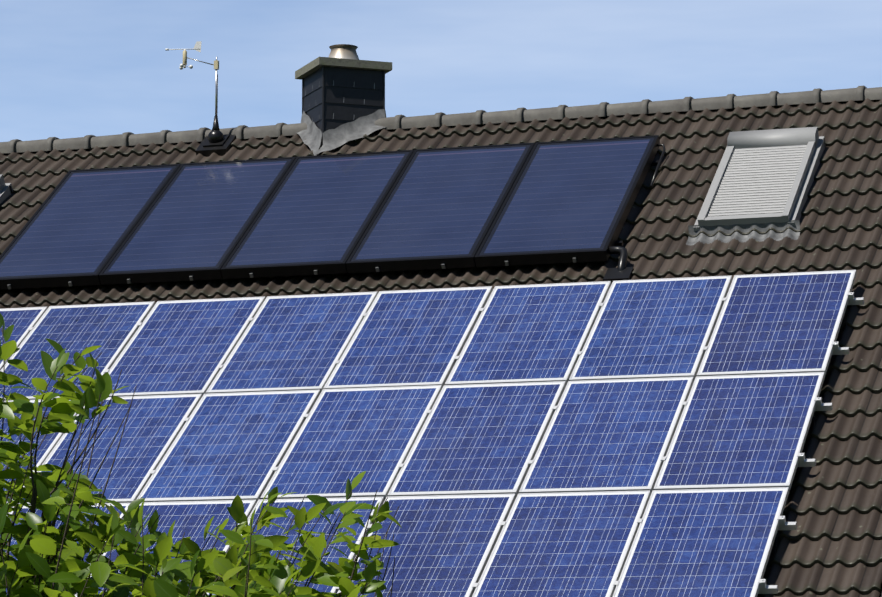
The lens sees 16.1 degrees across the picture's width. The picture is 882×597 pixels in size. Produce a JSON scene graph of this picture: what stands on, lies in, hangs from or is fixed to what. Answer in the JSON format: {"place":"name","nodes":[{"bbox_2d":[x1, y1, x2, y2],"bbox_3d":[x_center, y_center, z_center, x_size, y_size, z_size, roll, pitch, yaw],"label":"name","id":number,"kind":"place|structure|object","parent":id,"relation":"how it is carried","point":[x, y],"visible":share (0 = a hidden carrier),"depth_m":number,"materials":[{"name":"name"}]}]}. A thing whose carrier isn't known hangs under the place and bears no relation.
{"place":"outdoors","nodes":[
{"label":"outdoors","id":0,"kind":"place"},
{"bbox_2d":[0,0,881,141],"label":"sky","id":1,"kind":"structure","parent":0,"point":[69,68],"materials":[{"name":"blue"}]},
{"label":"ground","id":2,"kind":"structure","parent":0,"visible":0},
{"bbox_2d":[0,313,401,596],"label":"tree","id":3,"kind":"object","parent":2,"relation":"on","point":[48,555],"visible":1,"depth_m":10.79,"materials":[{"name":"green plant"}]},
{"bbox_2d":[18,118,881,596],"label":"house","id":4,"kind":"structure","parent":2,"relation":"on","point":[488,276],"depth_m":27.21,"materials":[{"name":"tile"}]},
{"bbox_2d":[295,44,391,155],"bbox_3d":[-0.944,-1.648,30.138,0.882,1.581,0.882,3,-8,-21],"label":"chimney","id":5,"kind":"object","parent":4,"relation":"on","point":[343,94],"visible":0.56,"depth_m":29.88,"materials":[{"name":"stone"}]},
{"bbox_2d":[0,98,881,596],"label":"roof tiles","id":6,"kind":"object","parent":4,"relation":"on","point":[830,546],"visible":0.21,"depth_m":26.79,"materials":[{"name":"brown tile"}]},
{"bbox_2d":[0,174,12,204],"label":"skylight","id":7,"kind":"object","parent":6,"relation":"on","point":[6,190],"visible":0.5,"depth_m":30.12,"materials":[{"name":"metal"}]},
{"bbox_2d":[165,41,235,156],"bbox_3d":[-2.327,-1.919,30.367,0.647,1.149,0.363,-3,-8,18],"label":"weather station","id":8,"kind":"object","parent":6,"relation":"on","point":[216,141],"visible":1,"depth_m":30.23,"materials":[{"name":"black metal"}]},
{"bbox_2d":[0,135,665,288],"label":"solar thermal collectors","id":9,"kind":"object","parent":6,"relation":"on","point":[570,201],"visible":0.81,"depth_m":27.99,"materials":[{"name":"blue"}]},
{"bbox_2d":[0,270,863,596],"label":"solar panels","id":10,"kind":"object","parent":6,"relation":"on","point":[492,454],"visible":0.79,"depth_m":24.15,"materials":[{"name":"glass"}]},
{"bbox_2d":[0,85,881,153],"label":"ridge tiles","id":11,"kind":"object","parent":6,"relation":"on","point":[648,106],"visible":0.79,"depth_m":29.53,"materials":[{"name":"tile"}]},
{"bbox_2d":[686,127,825,244],"bbox_3d":[2.765,-0.976,27.126,0.960,1.214,1.562,-3,-8,18],"label":"skylight","id":12,"kind":"object","parent":6,"relation":"on","point":[763,180],"visible":1,"depth_m":26.99,"materials":[{"name":"metal"}]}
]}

